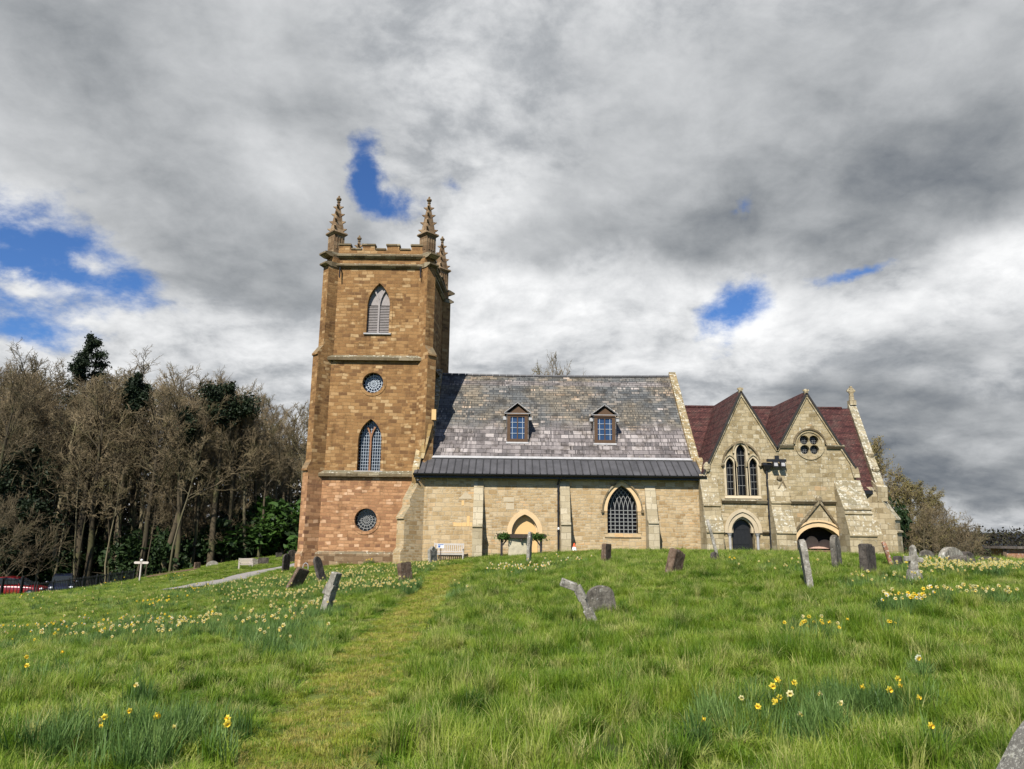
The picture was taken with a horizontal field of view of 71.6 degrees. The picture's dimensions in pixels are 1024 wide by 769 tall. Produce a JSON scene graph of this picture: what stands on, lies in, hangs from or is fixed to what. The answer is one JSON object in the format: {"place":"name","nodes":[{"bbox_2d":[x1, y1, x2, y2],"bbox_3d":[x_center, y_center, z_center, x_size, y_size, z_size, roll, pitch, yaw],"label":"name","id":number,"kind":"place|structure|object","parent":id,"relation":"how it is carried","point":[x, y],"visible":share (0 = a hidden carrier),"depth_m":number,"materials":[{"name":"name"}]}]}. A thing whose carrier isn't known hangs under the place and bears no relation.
{"place":"outdoors","nodes":[
{"label":"outdoors","id":0,"kind":"place"},
{"bbox_2d":[167,563,293,588],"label":"tarmac path","id":1,"kind":"structure","parent":0,"point":[243,575],"depth_m":37.90,"materials":[{"name":"grey asphalt"}]},
{"bbox_2d":[233,563,476,768],"bbox_3d":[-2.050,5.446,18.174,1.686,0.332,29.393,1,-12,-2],"label":"path","id":2,"kind":"structure","parent":0,"point":[317,697],"depth_m":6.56,"materials":[{"name":"green plant"}]},
{"bbox_2d":[0,553,1023,768],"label":"daffodil","id":3,"kind":"object","parent":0,"point":[142,739],"depth_m":6.07,"materials":[{"name":"green plant"}]},
{"bbox_2d":[0,546,1023,768],"bbox_3d":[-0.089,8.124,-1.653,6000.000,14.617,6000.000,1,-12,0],"label":"ground","id":4,"kind":"structure","parent":0,"point":[612,745],"depth_m":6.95,"materials":[{"name":"plant"}]},
{"bbox_2d":[0,576,46,594],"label":"parked car","id":5,"kind":"object","parent":4,"relation":"on","point":[16,582],"visible":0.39,"depth_m":51.43,"materials":[{"name":"red paint"}]},
{"bbox_2d":[0,379,47,467],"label":"bare tree","id":6,"kind":"object","parent":4,"relation":"on","point":[4,400],"visible":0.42,"depth_m":58.97,"materials":[{"name":"brown plant"}]},
{"bbox_2d":[3,544,44,577],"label":"bush","id":7,"kind":"object","parent":4,"relation":"on","point":[25,573],"visible":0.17,"depth_m":58.32,"materials":[{"name":"green plant"}]},
{"bbox_2d":[0,367,56,475],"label":"bare tree","id":8,"kind":"object","parent":4,"relation":"on","point":[2,416],"visible":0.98,"depth_m":56.04,"materials":[{"name":"brown plant"}]},
{"bbox_2d":[0,440,75,575],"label":"pine tree","id":9,"kind":"object","parent":4,"relation":"on","point":[23,504],"visible":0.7,"depth_m":56.84,"materials":[{"name":"green plant"}]},
{"bbox_2d":[0,366,77,572],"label":"bare tree","id":10,"kind":"object","parent":4,"relation":"on","point":[43,397],"visible":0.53,"depth_m":60.36,"materials":[{"name":"brown plant"}]},
{"bbox_2d":[0,491,79,576],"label":"thicket","id":11,"kind":"object","parent":4,"relation":"on","point":[11,519],"visible":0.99,"depth_m":53.45,"materials":[{"name":"brown plant"}]},
{"bbox_2d":[0,388,83,574],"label":"bare tree","id":12,"kind":"object","parent":4,"relation":"on","point":[39,433],"visible":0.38,"depth_m":60.37,"materials":[{"name":"brown plant"}]},
{"bbox_2d":[0,353,112,530],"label":"bare tree","id":13,"kind":"object","parent":4,"relation":"on","point":[27,378],"visible":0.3,"depth_m":61.09,"materials":[{"name":"brown plant"}]},
{"bbox_2d":[0,338,119,547],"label":"bare tree","id":14,"kind":"object","parent":4,"relation":"on","point":[31,366],"visible":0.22,"depth_m":65.84,"materials":[{"name":"brown plant"}]},
{"bbox_2d":[31,536,110,584],"bbox_3d":[-36.818,15.194,60.288,7.684,4.914,7.605,-4,-13,23],"label":"bush","id":15,"kind":"object","parent":4,"relation":"on","point":[85,547],"visible":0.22,"depth_m":58.38,"materials":[{"name":"green plant"}]},
{"bbox_2d":[4,374,140,586],"bbox_3d":[-36.477,8.029,60.345,9.858,18.822,13.618,5,-12,-22],"label":"bare tree","id":16,"kind":"object","parent":4,"relation":"on","point":[81,519],"visible":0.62,"depth_m":58.67,"materials":[{"name":"brown plant"}]},
{"bbox_2d":[38,544,106,586],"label":"bush","id":17,"kind":"object","parent":4,"relation":"on","point":[67,567],"visible":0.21,"depth_m":58.44,"materials":[{"name":"green plant"}]},
{"bbox_2d":[30,392,118,577],"bbox_3d":[-36.717,8.803,59.259,6.643,16.919,6.977,-11,-16,44],"label":"bare tree","id":18,"kind":"object","parent":4,"relation":"on","point":[64,479],"visible":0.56,"depth_m":59.14,"materials":[{"name":"brown plant"}]},
{"bbox_2d":[60,445,94,580],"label":"young tree","id":19,"kind":"object","parent":4,"relation":"on","point":[82,481],"visible":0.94,"depth_m":56.52,"materials":[{"name":"brown plant"}]},
{"bbox_2d":[44,331,114,533],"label":"conifer","id":20,"kind":"object","parent":4,"relation":"on","point":[81,364],"visible":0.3,"depth_m":79.57,"materials":[{"name":"green plant"}]},
{"bbox_2d":[56,450,108,580],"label":"young tree","id":21,"kind":"object","parent":4,"relation":"on","point":[90,495],"visible":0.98,"depth_m":56.52,"materials":[{"name":"brown plant"}]},
{"bbox_2d":[57,374,107,549],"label":"bare tree","id":22,"kind":"object","parent":4,"relation":"on","point":[82,383],"visible":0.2,"depth_m":65.61,"materials":[{"name":"brown plant"}]},
{"bbox_2d":[36,569,134,591],"bbox_3d":[-27.812,13.274,46.731,0.078,1.696,9.143,-1,-12,7],"label":"iron railing","id":23,"kind":"object","parent":4,"relation":"on","point":[109,576],"visible":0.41,"depth_m":46.22,"materials":[{"name":"metal"}]},
{"bbox_2d":[58,455,114,546],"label":"yew tree","id":24,"kind":"object","parent":4,"relation":"on","point":[100,530],"visible":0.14,"depth_m":63.85,"materials":[{"name":"green plant"}]},
{"bbox_2d":[61,379,145,548],"bbox_3d":[-35.456,8.478,61.997,7.415,17.964,7.092,1,-12,-4],"label":"bare tree","id":25,"kind":"object","parent":4,"relation":"on","point":[106,525],"visible":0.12,"depth_m":61.80,"materials":[{"name":"brown plant"}]},
{"bbox_2d":[56,373,151,586],"bbox_3d":[-33.752,7.777,58.072,6.924,18.243,8.040,-2,-12,13],"label":"bare tree","id":26,"kind":"object","parent":4,"relation":"on","point":[90,554],"visible":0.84,"depth_m":58.28,"materials":[{"name":"brown plant"}]},
{"bbox_2d":[51,367,160,511],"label":"bare tree","id":27,"kind":"object","parent":4,"relation":"on","point":[112,377],"visible":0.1,"depth_m":66.92,"materials":[{"name":"brown plant"}]},
{"bbox_2d":[44,369,172,533],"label":"bare tree","id":28,"kind":"object","parent":4,"relation":"on","point":[128,508],"visible":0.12,"depth_m":67.27,"materials":[{"name":"brown plant"}]},
{"bbox_2d":[93,448,127,582],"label":"young tree","id":29,"kind":"object","parent":4,"relation":"on","point":[102,486],"visible":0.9,"depth_m":57.33,"materials":[{"name":"brown plant"}]},
{"bbox_2d":[103,462,131,583],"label":"young tree","id":30,"kind":"object","parent":4,"relation":"on","point":[117,494],"visible":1,"depth_m":56.26,"materials":[{"name":"brown plant"}]},
{"bbox_2d":[103,446,135,543],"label":"young tree","id":31,"kind":"object","parent":4,"relation":"on","point":[115,477],"visible":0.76,"depth_m":58.24,"materials":[{"name":"brown plant"}]},
{"bbox_2d":[91,527,156,574],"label":"bush","id":32,"kind":"object","parent":4,"relation":"on","point":[129,544],"visible":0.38,"depth_m":57.87,"materials":[{"name":"green plant"}]},
{"bbox_2d":[95,393,152,568],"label":"bare tree","id":33,"kind":"object","parent":4,"relation":"on","point":[126,424],"visible":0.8,"depth_m":59.62,"materials":[{"name":"brown plant"}]},
{"bbox_2d":[45,345,204,526],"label":"bare tree","id":34,"kind":"object","parent":4,"relation":"on","point":[132,491],"visible":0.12,"depth_m":77.35,"materials":[{"name":"brown plant"}]},
{"bbox_2d":[110,371,154,579],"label":"pine tree","id":35,"kind":"object","parent":4,"relation":"on","point":[136,391],"visible":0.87,"depth_m":60.42,"materials":[{"name":"green plant"}]},
{"bbox_2d":[106,550,160,582],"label":"bush","id":36,"kind":"object","parent":4,"relation":"on","point":[129,565],"visible":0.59,"depth_m":57.20,"materials":[{"name":"green plant"}]},
{"bbox_2d":[91,385,178,538],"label":"bare tree","id":37,"kind":"object","parent":4,"relation":"on","point":[144,481],"visible":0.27,"depth_m":62.50,"materials":[{"name":"brown plant"}]},
{"bbox_2d":[123,382,174,535],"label":"bare tree","id":38,"kind":"object","parent":4,"relation":"on","point":[136,501],"visible":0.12,"depth_m":64.85,"materials":[{"name":"brown plant"}]},
{"bbox_2d":[2,444,305,536],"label":"woodland","id":39,"kind":"object","parent":4,"relation":"on","point":[293,500],"visible":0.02,"depth_m":100.66,"materials":[{"name":"plant"}]},
{"bbox_2d":[136,445,175,577],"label":"young tree","id":40,"kind":"object","parent":4,"relation":"on","point":[154,508],"visible":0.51,"depth_m":59.21,"materials":[{"name":"brown plant"}]},
{"bbox_2d":[144,487,169,575],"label":"young tree","id":41,"kind":"object","parent":4,"relation":"on","point":[156,513],"visible":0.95,"depth_m":58.26,"materials":[{"name":"brown plant"}]},
{"bbox_2d":[110,386,209,577],"bbox_3d":[-29.511,8.145,59.130,7.530,16.985,6.485,-7,-14,35],"label":"bare tree","id":42,"kind":"object","parent":4,"relation":"on","point":[147,522],"visible":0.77,"depth_m":59.06,"materials":[{"name":"brown plant"}]},
{"bbox_2d":[119,365,202,529],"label":"bare tree","id":43,"kind":"object","parent":4,"relation":"on","point":[165,376],"visible":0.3,"depth_m":67.90,"materials":[{"name":"brown plant"}]},
{"bbox_2d":[156,428,189,522],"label":"young tree","id":44,"kind":"object","parent":4,"relation":"on","point":[165,479],"visible":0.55,"depth_m":59.35,"materials":[{"name":"brown plant"}]},
{"bbox_2d":[102,387,246,530],"bbox_3d":[-29.738,8.512,64.770,8.893,18.309,12.284,-9,-15,38],"label":"bare tree","id":45,"kind":"object","parent":4,"relation":"on","point":[190,394],"visible":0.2,"depth_m":63.65,"materials":[{"name":"brown plant"}]},
{"bbox_2d":[143,528,208,575],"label":"bush","id":46,"kind":"object","parent":4,"relation":"on","point":[184,553],"visible":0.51,"depth_m":58.47,"materials":[{"name":"green plant"}]},
{"bbox_2d":[142,380,212,571],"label":"bare tree","id":47,"kind":"object","parent":4,"relation":"on","point":[178,539],"visible":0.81,"depth_m":58.48,"materials":[{"name":"brown plant"}]},
{"bbox_2d":[140,499,219,541],"bbox_3d":[-29.194,13.329,61.918,7.983,6.862,6.607,2,-12,-7],"label":"thicket","id":48,"kind":"object","parent":4,"relation":"on","point":[190,522],"visible":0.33,"depth_m":60.93,"materials":[{"name":"green plant"}]},
{"bbox_2d":[145,530,216,574],"bbox_3d":[-28.632,14.383,59.664,6.471,4.285,5.519,0,-12,3],"label":"bush","id":49,"kind":"object","parent":4,"relation":"on","point":[164,551],"visible":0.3,"depth_m":58.35,"materials":[{"name":"green plant"}]},
{"bbox_2d":[149,372,228,533],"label":"bare tree","id":50,"kind":"object","parent":4,"relation":"on","point":[183,386],"visible":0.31,"depth_m":65.51,"materials":[{"name":"brown plant"}]},
{"bbox_2d":[168,434,210,571],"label":"young tree","id":51,"kind":"object","parent":4,"relation":"on","point":[193,477],"visible":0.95,"depth_m":57.54,"materials":[{"name":"brown plant"}]},
{"bbox_2d":[172,405,207,558],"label":"pine tree","id":52,"kind":"object","parent":4,"relation":"on","point":[189,431],"visible":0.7,"depth_m":59.73,"materials":[{"name":"green plant"}]},
{"bbox_2d":[131,392,254,573],"bbox_3d":[-26.555,8.229,59.813,10.766,16.422,7.794,0,-12,5],"label":"bare tree","id":53,"kind":"object","parent":4,"relation":"on","point":[174,526],"visible":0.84,"depth_m":59.61,"materials":[{"name":"brown plant"}]},
{"bbox_2d":[174,394,237,567],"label":"bare tree","id":54,"kind":"object","parent":4,"relation":"on","point":[192,558],"visible":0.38,"depth_m":61.24,"materials":[{"name":"brown plant"}]},
{"bbox_2d":[183,485,254,544],"bbox_3d":[-26.537,12.849,64.220,7.433,7.719,8.981,4,-12,-15],"label":"thicket","id":55,"kind":"object","parent":4,"relation":"on","point":[239,506],"visible":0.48,"depth_m":63.82,"materials":[{"name":"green plant"}]},
{"bbox_2d":[173,417,276,562],"bbox_3d":[-25.770,9.036,65.548,7.989,15.460,11.036,1,-12,1],"label":"bare tree","id":56,"kind":"object","parent":4,"relation":"on","point":[243,486],"visible":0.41,"depth_m":63.94,"materials":[{"name":"brown plant"}]},
{"bbox_2d":[191,381,266,560],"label":"bare tree","id":57,"kind":"object","parent":4,"relation":"on","point":[231,495],"visible":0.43,"depth_m":62.98,"materials":[{"name":"brown plant"}]},
{"bbox_2d":[196,380,265,563],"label":"pine tree","id":58,"kind":"object","parent":4,"relation":"on","point":[235,410],"visible":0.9,"depth_m":62.30,"materials":[{"name":"green plant"}]},
{"bbox_2d":[205,507,287,561],"bbox_3d":[-24.529,13.684,64.202,8.544,6.018,7.287,-8,-15,37],"label":"bush","id":59,"kind":"object","parent":4,"relation":"on","point":[224,522],"visible":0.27,"depth_m":62.23,"materials":[{"name":"green plant"}]},
{"bbox_2d":[212,379,281,562],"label":"bare tree","id":60,"kind":"object","parent":4,"relation":"on","point":[236,465],"visible":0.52,"depth_m":63.60,"materials":[{"name":"brown plant"}]},
{"bbox_2d":[219,390,276,559],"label":"bare tree","id":61,"kind":"object","parent":4,"relation":"on","point":[244,489],"visible":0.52,"depth_m":64.02,"materials":[{"name":"brown plant"}]},
{"bbox_2d":[226,397,272,519],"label":"bare tree","id":62,"kind":"object","parent":4,"relation":"on","point":[255,485],"visible":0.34,"depth_m":66.52,"materials":[{"name":"brown plant"}]},
{"bbox_2d":[200,493,300,556],"bbox_3d":[-20.877,13.124,64.020,13.997,6.813,11.038,5,-12,-20],"label":"bush","id":63,"kind":"object","parent":4,"relation":"on","point":[276,506],"visible":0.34,"depth_m":62.84,"materials":[{"name":"green plant"}]},
{"bbox_2d":[219,504,300,558],"bbox_3d":[-22.068,13.684,64.831,9.037,5.535,9.338,6,-13,-26],"label":"bush","id":64,"kind":"object","parent":4,"relation":"on","point":[291,530],"visible":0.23,"depth_m":62.50,"materials":[{"name":"green plant"}]},
{"bbox_2d":[232,509,290,556],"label":"bush","id":65,"kind":"object","parent":4,"relation":"on","point":[269,525],"visible":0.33,"depth_m":62.84,"materials":[{"name":"green plant"}]},
{"bbox_2d":[247,417,296,557],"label":"bare tree","id":66,"kind":"object","parent":4,"relation":"on","point":[264,470],"visible":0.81,"depth_m":64.48,"materials":[{"name":"brown plant"}]},
{"bbox_2d":[246,426,301,500],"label":"bare tree","id":67,"kind":"object","parent":4,"relation":"on","point":[292,489],"visible":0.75,"depth_m":69.82,"materials":[{"name":"brown plant"}]},
{"bbox_2d":[242,404,305,496],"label":"bare tree","id":68,"kind":"object","parent":4,"relation":"on","point":[271,420],"visible":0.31,"depth_m":72.84,"materials":[{"name":"brown plant"}]},
{"bbox_2d":[264,424,306,505],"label":"bare tree","id":69,"kind":"object","parent":4,"relation":"on","point":[295,458],"visible":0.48,"depth_m":72.25,"materials":[{"name":"brown plant"}]},
{"bbox_2d":[273,400,308,507],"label":"bare tree","id":70,"kind":"object","parent":4,"relation":"on","point":[284,412],"visible":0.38,"depth_m":78.99,"materials":[{"name":"brown plant"}]},
{"bbox_2d":[279,404,309,483],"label":"bare tree","id":71,"kind":"object","parent":4,"relation":"on","point":[297,431],"visible":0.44,"depth_m":70.92,"materials":[{"name":"brown plant"}]},
{"bbox_2d":[285,567,308,588],"bbox_3d":[-8.431,7.776,27.520,0.175,1.397,0.634,21,-12,35],"label":"headstone","id":72,"kind":"object","parent":4,"relation":"on","point":[300,575],"visible":0.69,"depth_m":27.43,"materials":[{"name":"grey stone"}]},
{"bbox_2d":[321,572,341,611],"bbox_3d":[-4.575,5.318,17.838,0.500,1.206,0.341,1,-12,0],"label":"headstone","id":73,"kind":"object","parent":4,"relation":"on","point":[330,589],"visible":0.81,"depth_m":17.77,"materials":[{"name":"grey stone"}]},
{"bbox_2d":[508,538,526,555],"bbox_3d":[0.327,8.810,37.477,1.063,1.554,0.136,2,-12,-8],"label":"headstone","id":74,"kind":"object","parent":4,"relation":"on","point":[516,546],"visible":0.57,"depth_m":37.47,"materials":[{"name":"beige stone"}]},
{"bbox_2d":[494,532,549,555],"bbox_3d":[0.562,8.566,37.245,3.062,1.664,0.955,1,-12,0],"label":"timber frame","id":75,"kind":"object","parent":4,"relation":"on","point":[503,536],"visible":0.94,"depth_m":37.33,"materials":[{"name":"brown wood"}]},
{"bbox_2d":[560,578,596,622],"bbox_3d":[1.168,3.756,12.102,0.709,0.880,0.156,1,-12,0],"label":"fallen cross","id":76,"kind":"object","parent":4,"relation":"on","point":[579,592],"visible":0.88,"depth_m":12.08,"materials":[{"name":"grey stone"}]},
{"bbox_2d":[294,196,903,567],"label":"church","id":77,"kind":"structure","parent":4,"relation":"on","point":[416,450],"depth_m":40.84,"materials":[{"name":"stone"}]},
{"bbox_2d":[351,505,379,534],"bbox_3d":[-8.339,7.744,40.634,1.660,1.660,0.420,1,-12,0],"label":"window","id":78,"kind":"structure","parent":77,"relation":"in","point":[365,519],"depth_m":40.71,"materials":[{"name":"stone"}]},
{"bbox_2d":[354,416,384,471],"bbox_3d":[-8.293,3.501,41.563,1.720,3.310,0.550,1,-12,0],"label":"window","id":79,"kind":"structure","parent":77,"relation":"in","point":[370,452],"depth_m":41.65,"materials":[{"name":"glass"}]},
{"bbox_2d":[359,369,385,395],"bbox_3d":[-8.255,-0.072,42.295,1.620,1.620,0.420,1,-12,0],"label":"window","id":80,"kind":"structure","parent":77,"relation":"in","point":[372,382],"depth_m":42.36,"materials":[{"name":"glass"}]},
{"bbox_2d":[363,281,392,334],"bbox_3d":[-8.100,-4.654,43.279,1.720,3.426,0.520,1,-12,0],"label":"window","id":81,"kind":"structure","parent":77,"relation":"in","point":[379,302],"depth_m":43.26,"materials":[{"name":"stone"}]},
{"bbox_2d":[513,516,536,552],"bbox_3d":[0.695,8.751,39.439,1.430,2.991,0.220,1,-12,0],"label":"blocked doorway","id":82,"kind":"structure","parent":77,"relation":"in","point":[524,524],"depth_m":39.48,"materials":[{"name":"stone"}]},
{"bbox_2d":[601,480,643,537],"bbox_3d":[6.124,6.895,39.589,2.340,3.185,0.590,1,-12,0],"label":"window","id":83,"kind":"structure","parent":77,"relation":"in","point":[620,506],"depth_m":39.65,"materials":[{"name":"stone"}]},
{"bbox_2d":[724,453,737,495],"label":"window","id":84,"kind":"structure","parent":77,"relation":"in","point":[729,470],"depth_m":39.54,"materials":[{"name":"grey stone"}]},
{"bbox_2d":[732,440,749,495],"bbox_3d":[12.760,4.653,39.590,0.920,3.100,0.390,1,-12,0],"label":"window","id":85,"kind":"structure","parent":77,"relation":"in","point":[738,451],"depth_m":39.64,"materials":[{"name":"grey stone"}]},
{"bbox_2d":[724,509,761,549],"bbox_3d":[12.626,8.482,38.817,2.040,3.327,0.638,1,-12,0],"label":"doorway","id":86,"kind":"structure","parent":77,"relation":"in","point":[741,524],"depth_m":38.98,"materials":[{"name":"beige stone"}]},
{"bbox_2d":[745,454,760,495],"bbox_3d":[13.416,5.028,39.515,0.850,2.349,0.390,1,-12,0],"label":"window","id":87,"kind":"structure","parent":77,"relation":"in","point":[753,482],"depth_m":39.54,"materials":[{"name":"grey stone"}]},
{"bbox_2d":[793,428,826,459],"bbox_3d":[16.658,3.349,39.839,1.838,1.760,0.360,1,-12,0],"label":"round window","id":88,"kind":"structure","parent":77,"relation":"in","point":[813,449],"depth_m":39.83,"materials":[{"name":"stone"}]},
{"bbox_2d":[586,585,615,613],"bbox_3d":[1.709,4.291,13.289,0.529,1.042,0.213,-5,-12,-20],"label":"headstone","id":89,"kind":"object","parent":4,"relation":"on","point":[599,596],"visible":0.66,"depth_m":13.26,"materials":[{"name":"grey stone"}]},
{"bbox_2d":[665,548,684,572],"bbox_3d":[4.450,5.152,19.598,0.237,1.224,0.635,5,-15,42],"label":"headstone","id":90,"kind":"object","parent":4,"relation":"on","point":[675,558],"visible":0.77,"depth_m":19.48,"materials":[{"name":"brown stone"}]},
{"bbox_2d":[798,539,812,586],"bbox_3d":[6.629,4.293,15.921,0.145,1.606,0.562,-8,-12,14],"label":"headstone","id":91,"kind":"object","parent":4,"relation":"on","point":[805,561],"visible":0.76,"depth_m":15.76,"materials":[{"name":"grey stone"}]},
{"bbox_2d":[830,535,841,567],"bbox_3d":[9.288,5.056,20.297,0.152,1.493,0.560,-11,-15,39],"label":"headstone","id":92,"kind":"object","parent":4,"relation":"on","point":[835,549],"visible":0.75,"depth_m":20.21,"materials":[{"name":"grey stone"}]},
{"bbox_2d":[858,543,876,572],"bbox_3d":[9.401,4.867,18.725,0.634,1.315,0.213,10,-15,-41],"label":"headstone","id":93,"kind":"object","parent":4,"relation":"on","point":[867,558],"visible":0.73,"depth_m":18.64,"materials":[{"name":"grey stone"}]},
{"bbox_2d":[869,435,931,553],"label":"budding tree","id":94,"kind":"object","parent":4,"relation":"on","point":[875,448],"visible":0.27,"depth_m":53.29,"materials":[{"name":"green plant"}]},
{"bbox_2d":[888,496,912,548],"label":"bush","id":95,"kind":"object","parent":4,"relation":"on","point":[905,521],"visible":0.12,"depth_m":47.81,"materials":[{"name":"green plant"}]},
{"bbox_2d":[903,545,923,580],"bbox_3d":[9.538,4.366,16.847,0.450,1.110,0.233,1,-12,0],"label":"stone cross","id":96,"kind":"object","parent":4,"relation":"on","point":[913,559],"visible":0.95,"depth_m":16.83,"materials":[{"name":"grey stone"}]},
{"bbox_2d":[886,475,958,554],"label":"budding tree","id":97,"kind":"object","parent":4,"relation":"on","point":[917,487],"visible":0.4,"depth_m":53.72,"materials":[{"name":"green plant"}]},
{"bbox_2d":[904,502,956,552],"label":"thicket","id":98,"kind":"object","parent":4,"relation":"on","point":[928,523],"visible":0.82,"depth_m":50.64,"materials":[{"name":"brown plant"}]},
{"bbox_2d":[904,483,967,554],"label":"budding tree","id":99,"kind":"object","parent":4,"relation":"on","point":[937,501],"visible":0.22,"depth_m":56.66,"materials":[{"name":"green plant"}]},
{"bbox_2d":[913,504,991,554],"bbox_3d":[33.879,11.966,55.141,5.121,5.318,6.187,5,-12,-22],"label":"thicket","id":100,"kind":"object","parent":4,"relation":"on","point":[959,531],"visible":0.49,"depth_m":54.42,"materials":[{"name":"brown plant"}]},
{"bbox_2d":[933,522,989,556],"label":"thicket","id":101,"kind":"object","parent":4,"relation":"on","point":[979,548],"visible":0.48,"depth_m":56.30,"materials":[{"name":"brown plant"}]},
{"bbox_2d":[904,521,1023,556],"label":"distant woodland","id":102,"kind":"object","parent":4,"relation":"on","point":[1019,541],"visible":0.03,"depth_m":198.86,"materials":[{"name":"plant"}]},
{"bbox_2d":[983,546,1023,558],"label":"building","id":103,"kind":"structure","parent":4,"relation":"on","point":[1010,551],"depth_m":41.45,"materials":[{"name":"brick"}]},
{"bbox_2d":[996,720,1023,768],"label":"headstone","id":104,"kind":"object","parent":4,"relation":"on","point":[1013,757],"visible":1,"depth_m":3.37,"materials":[{"name":"grey stone"}]},
{"bbox_2d":[0,0,1023,532],"label":"sky","id":105,"kind":"structure","parent":0,"point":[773,200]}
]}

